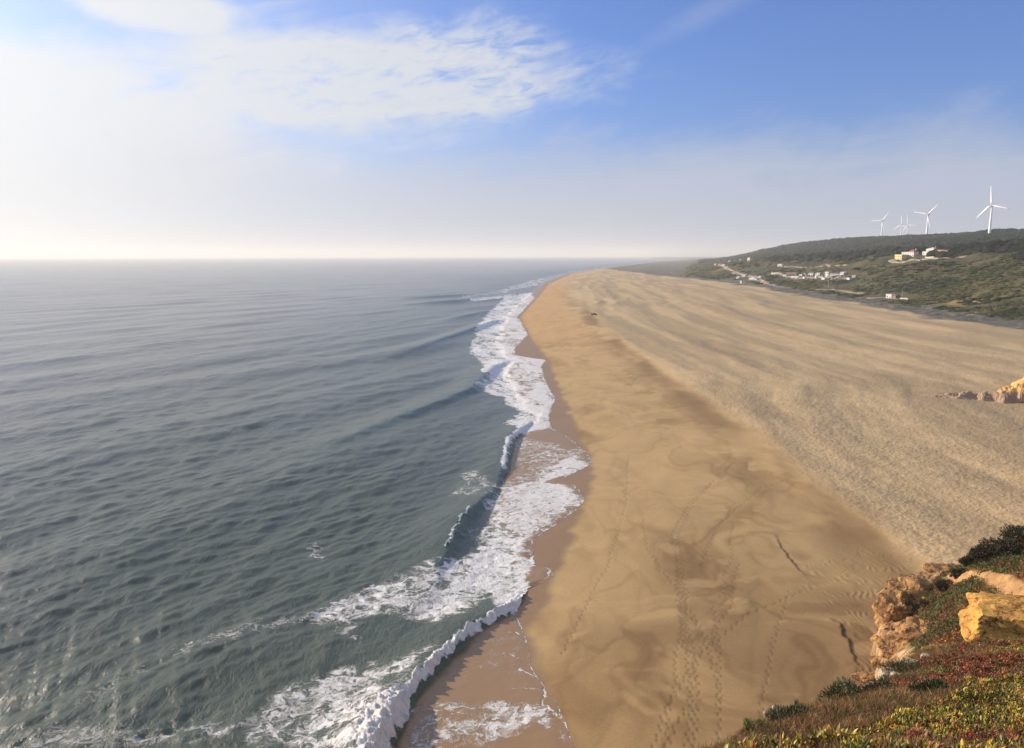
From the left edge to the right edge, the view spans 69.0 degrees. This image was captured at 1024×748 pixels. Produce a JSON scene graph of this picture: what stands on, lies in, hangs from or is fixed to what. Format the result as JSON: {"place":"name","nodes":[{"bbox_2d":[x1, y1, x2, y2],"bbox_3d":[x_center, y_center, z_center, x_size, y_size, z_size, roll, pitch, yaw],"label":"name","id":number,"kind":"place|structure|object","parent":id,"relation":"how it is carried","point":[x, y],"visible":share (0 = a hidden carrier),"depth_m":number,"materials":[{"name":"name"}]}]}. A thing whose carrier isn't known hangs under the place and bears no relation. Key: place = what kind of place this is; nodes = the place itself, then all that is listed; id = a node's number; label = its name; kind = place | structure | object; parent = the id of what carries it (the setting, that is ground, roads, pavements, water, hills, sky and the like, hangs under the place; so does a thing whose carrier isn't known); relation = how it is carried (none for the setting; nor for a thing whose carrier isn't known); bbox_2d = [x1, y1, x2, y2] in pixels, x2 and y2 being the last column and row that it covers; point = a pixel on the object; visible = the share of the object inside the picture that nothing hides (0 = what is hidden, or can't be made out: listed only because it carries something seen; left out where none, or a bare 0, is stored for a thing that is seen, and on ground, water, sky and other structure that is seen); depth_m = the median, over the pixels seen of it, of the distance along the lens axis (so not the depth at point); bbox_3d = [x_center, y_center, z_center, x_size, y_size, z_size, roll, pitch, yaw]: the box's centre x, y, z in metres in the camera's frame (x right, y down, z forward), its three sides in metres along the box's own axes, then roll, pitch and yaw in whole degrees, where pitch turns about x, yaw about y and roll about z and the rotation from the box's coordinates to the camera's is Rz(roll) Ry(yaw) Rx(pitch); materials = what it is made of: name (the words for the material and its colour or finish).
{"place":"outdoors","nodes":[
{"label":"outdoors","id":0,"kind":"place"},
{"bbox_2d":[0,256,688,747],"bbox_3d":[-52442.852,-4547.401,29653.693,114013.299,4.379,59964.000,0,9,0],"label":"sea","id":1,"kind":"structure","parent":0,"point":[284,502],"depth_m":139.48,"materials":[{"name":"liquid"}]},
{"bbox_2d":[0,0,1023,256],"label":"sky","id":2,"kind":"structure","parent":0,"point":[129,128],"materials":[{"name":"blue"}]},
{"bbox_2d":[718,263,787,287],"bbox_3d":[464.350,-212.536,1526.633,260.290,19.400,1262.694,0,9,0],"label":"track","id":3,"kind":"structure","parent":0,"point":[738,273],"depth_m":1217.49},
{"bbox_2d":[507,248,1023,747],"bbox_3d":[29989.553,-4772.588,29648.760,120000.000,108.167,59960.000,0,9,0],"label":"beach","id":4,"kind":"structure","parent":0,"point":[779,486],"depth_m":142.85,"materials":[{"name":"beige sand"}]},
{"bbox_2d":[786,272,797,274],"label":"shed","id":5,"kind":"structure","parent":4,"relation":"on","point":[794,273],"depth_m":1103.32,"materials":[{"name":"white concrete"}]},
{"bbox_2d":[830,272,839,276],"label":"building","id":6,"kind":"structure","parent":4,"relation":"on","point":[834,273],"depth_m":938.17,"materials":[{"name":"white paint"}]},
{"bbox_2d":[685,250,1023,320],"bbox_3d":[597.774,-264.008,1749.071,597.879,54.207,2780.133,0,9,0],"label":"dune scrub","id":7,"kind":"object","parent":4,"relation":"on","point":[1005,314],"visible":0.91,"depth_m":691.19,"materials":[{"name":"green plant"}]},
{"bbox_2d":[697,228,1023,263],"bbox_3d":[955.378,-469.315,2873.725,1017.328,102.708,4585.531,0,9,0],"label":"pine wood","id":8,"kind":"object","parent":4,"relation":"on","point":[954,244],"visible":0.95,"depth_m":1427.45,"materials":[{"name":"green plant"}]},
{"bbox_2d":[874,211,889,235],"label":"wind turbine","id":9,"kind":"object","parent":4,"relation":"on","point":[882,228],"visible":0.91,"depth_m":2624.64,"materials":[{"name":"white metal"}]},
{"bbox_2d":[895,254,907,260],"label":"house","id":10,"kind":"structure","parent":4,"relation":"on","point":[901,257],"depth_m":905.21,"materials":[{"name":"paint"}]},
{"bbox_2d":[895,215,908,234],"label":"wind turbine","id":11,"kind":"object","parent":4,"relation":"on","point":[901,225],"visible":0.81,"depth_m":3053.00,"materials":[{"name":"white metal"}]},
{"bbox_2d":[902,216,915,233],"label":"wind turbine","id":12,"kind":"object","parent":4,"relation":"on","point":[907,225],"visible":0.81,"depth_m":3128.07,"materials":[{"name":"white metal"}]},
{"bbox_2d":[907,248,918,257],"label":"house","id":13,"kind":"structure","parent":4,"relation":"on","point":[913,252],"depth_m":900.82,"materials":[{"name":"white paint"}]},
{"bbox_2d":[916,204,937,233],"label":"wind turbine","id":14,"kind":"object","parent":4,"relation":"on","point":[928,214],"visible":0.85,"depth_m":2043.14,"materials":[{"name":"white metal"}]},
{"bbox_2d":[923,377,1023,403],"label":"rocky point","id":15,"kind":"structure","parent":4,"relation":"on","point":[1013,392],"depth_m":210.30,"materials":[{"name":"beige stone"}]},
{"bbox_2d":[976,188,1009,232],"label":"wind turbine","id":16,"kind":"object","parent":4,"relation":"on","point":[990,219],"visible":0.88,"depth_m":1529.36,"materials":[{"name":"white metal"}]},
{"bbox_2d":[770,273,853,278],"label":"track","id":17,"kind":"structure","parent":0,"point":[781,274],"depth_m":996.66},
{"bbox_2d":[780,264,846,267],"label":"track","id":18,"kind":"structure","parent":0,"point":[827,265],"depth_m":1067.72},
{"bbox_2d":[814,289,862,293],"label":"track","id":19,"kind":"structure","parent":0,"point":[841,290],"depth_m":784.73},
{"bbox_2d":[750,552,1023,739],"bbox_3d":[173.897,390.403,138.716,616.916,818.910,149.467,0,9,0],"label":"headland","id":20,"kind":"structure","parent":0,"point":[1005,583],"depth_m":68.00,"materials":[{"name":"beige stone"}]},
{"bbox_2d":[740,717,772,734],"bbox_3d":[3.945,5.684,12.041,0.674,0.284,0.649,0,9,0],"label":"shrub","id":21,"kind":"object","parent":20,"relation":"on","point":[748,724],"visible":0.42,"depth_m":12.05,"materials":[{"name":"green plant"}]},
{"bbox_2d":[766,702,792,721],"bbox_3d":[4.636,5.822,12.722,0.600,0.323,0.626,0,9,0],"label":"shrub","id":22,"kind":"object","parent":20,"relation":"on","point":[781,713],"visible":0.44,"depth_m":12.76,"materials":[{"name":"green plant"}]},
{"bbox_2d":[772,699,811,717],"bbox_3d":[4.885,5.848,12.868,0.790,0.364,0.787,0,9,0],"label":"shrub","id":23,"kind":"object","parent":20,"relation":"on","point":[798,707],"visible":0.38,"depth_m":12.99,"materials":[{"name":"green plant"}]},
{"bbox_2d":[816,674,864,702],"bbox_3d":[6.234,5.927,13.996,1.082,0.538,1.098,0,9,0],"label":"shrub","id":24,"kind":"object","parent":20,"relation":"on","point":[837,689],"visible":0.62,"depth_m":14.01,"materials":[{"name":"green plant"}]},
{"bbox_2d":[693,637,1023,747],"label":"dry heath","id":25,"kind":"object","parent":20,"relation":"on","point":[880,698],"visible":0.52,"depth_m":11.84,"materials":[{"name":"brown plant"}]},
{"bbox_2d":[851,669,874,682],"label":"rock ledge","id":26,"kind":"object","parent":20,"relation":"on","point":[861,675],"visible":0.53,"depth_m":74.85,"materials":[{"name":"brown stone"}]},
{"bbox_2d":[721,637,1023,747],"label":"ice plant carpet","id":27,"kind":"object","parent":20,"relation":"on","point":[954,720],"visible":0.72,"depth_m":10.35,"materials":[{"name":"green plant"}]},
{"bbox_2d":[869,655,881,668],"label":"rock ledge","id":28,"kind":"object","parent":20,"relation":"on","point":[874,659],"visible":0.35,"depth_m":76.80,"materials":[{"name":"brown stone"}]},
{"bbox_2d":[860,674,896,691],"bbox_3d":[6.987,5.858,13.960,0.809,0.409,0.819,0,9,0],"label":"shrub","id":29,"kind":"object","parent":20,"relation":"on","point":[883,683],"visible":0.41,"depth_m":14.09,"materials":[{"name":"green plant"}]},
{"bbox_2d":[870,621,900,643],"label":"rock ledge","id":30,"kind":"object","parent":20,"relation":"on","point":[891,626],"visible":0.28,"depth_m":78.38,"materials":[{"name":"brown stone"}]},
{"bbox_2d":[877,667,896,676],"bbox_3d":[8.607,6.882,17.033,0.456,0.262,0.392,3,10,19],"label":"stone","id":31,"kind":"object","parent":20,"relation":"on","point":[880,670],"visible":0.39,"depth_m":17.03,"materials":[{"name":"beige stone"}]},
{"bbox_2d":[877,631,905,658],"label":"rock ledge","id":32,"kind":"object","parent":20,"relation":"on","point":[888,645],"visible":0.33,"depth_m":70.77,"materials":[{"name":"brown stone"}]},
{"bbox_2d":[871,587,917,628],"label":"rock ledge","id":33,"kind":"object","parent":20,"relation":"on","point":[895,604],"visible":0.53,"depth_m":79.53,"materials":[{"name":"brown stone"}]},
{"bbox_2d":[876,656,920,674],"bbox_3d":[8.877,6.632,16.719,1.071,0.372,1.029,0,9,0],"label":"shrub","id":34,"kind":"object","parent":20,"relation":"on","point":[900,664],"visible":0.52,"depth_m":16.91,"materials":[{"name":"green plant"}]},
{"bbox_2d":[894,618,905,631],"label":"rock ledge","id":35,"kind":"object","parent":20,"relation":"on","point":[897,629],"visible":0.02,"depth_m":77.31,"materials":[{"name":"brown stone"}]},
{"bbox_2d":[876,574,934,608],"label":"rock ledge","id":36,"kind":"object","parent":20,"relation":"on","point":[915,586],"visible":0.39,"depth_m":81.17,"materials":[{"name":"brown stone"}]},
{"bbox_2d":[896,616,930,644],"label":"rock ledge","id":37,"kind":"object","parent":20,"relation":"on","point":[910,629],"visible":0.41,"depth_m":69.53,"materials":[{"name":"brown stone"}]},
{"bbox_2d":[908,571,932,578],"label":"rock ledge","id":38,"kind":"object","parent":20,"relation":"on","point":[924,574],"visible":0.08,"depth_m":84.43,"materials":[{"name":"brown stone"}]},
{"bbox_2d":[903,676,950,694],"bbox_3d":[7.092,5.290,12.557,0.836,0.394,0.886,0,9,0],"label":"shrub","id":39,"kind":"object","parent":20,"relation":"on","point":[935,683],"visible":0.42,"depth_m":12.67,"materials":[{"name":"green plant"}]},
{"bbox_2d":[922,562,956,573],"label":"rock ledge","id":40,"kind":"object","parent":20,"relation":"on","point":[931,568],"visible":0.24,"depth_m":86.57,"materials":[{"name":"brown stone"}]},
{"bbox_2d":[934,579,952,592],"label":"bush","id":41,"kind":"object","parent":20,"relation":"on","point":[940,584],"visible":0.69,"depth_m":77.98,"materials":[{"name":"green plant"}]},
{"bbox_2d":[949,567,966,578],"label":"bush","id":42,"kind":"object","parent":20,"relation":"on","point":[958,572],"visible":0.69,"depth_m":78.87,"materials":[{"name":"green plant"}]},
{"bbox_2d":[904,538,1023,654],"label":"cliff scrub","id":43,"kind":"object","parent":20,"relation":"on","point":[946,633],"visible":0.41,"depth_m":69.10,"materials":[{"name":"green plant"}]},
{"bbox_2d":[958,554,980,566],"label":"bush","id":44,"kind":"object","parent":20,"relation":"on","point":[965,561],"visible":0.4,"depth_m":79.88,"materials":[{"name":"green plant"}]},
{"bbox_2d":[958,591,1023,641],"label":"boulder","id":45,"kind":"object","parent":20,"relation":"on","point":[986,615],"visible":0.71,"depth_m":36.40,"materials":[{"name":"yellow stone"}]},
{"bbox_2d":[967,542,1015,562],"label":"bush","id":46,"kind":"object","parent":20,"relation":"on","point":[979,548],"visible":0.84,"depth_m":78.68,"materials":[{"name":"green plant"}]},
{"bbox_2d":[978,536,1023,555],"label":"bush","id":47,"kind":"object","parent":20,"relation":"on","point":[1006,544],"visible":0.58,"depth_m":80.14,"materials":[{"name":"green plant"}]},
{"bbox_2d":[997,523,1023,545],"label":"bush","id":48,"kind":"object","parent":20,"relation":"on","point":[1010,532],"visible":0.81,"depth_m":84.60,"materials":[{"name":"green plant"}]},
{"bbox_2d":[889,256,964,261],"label":"track","id":49,"kind":"structure","parent":0,"point":[891,260],"depth_m":858.59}
]}

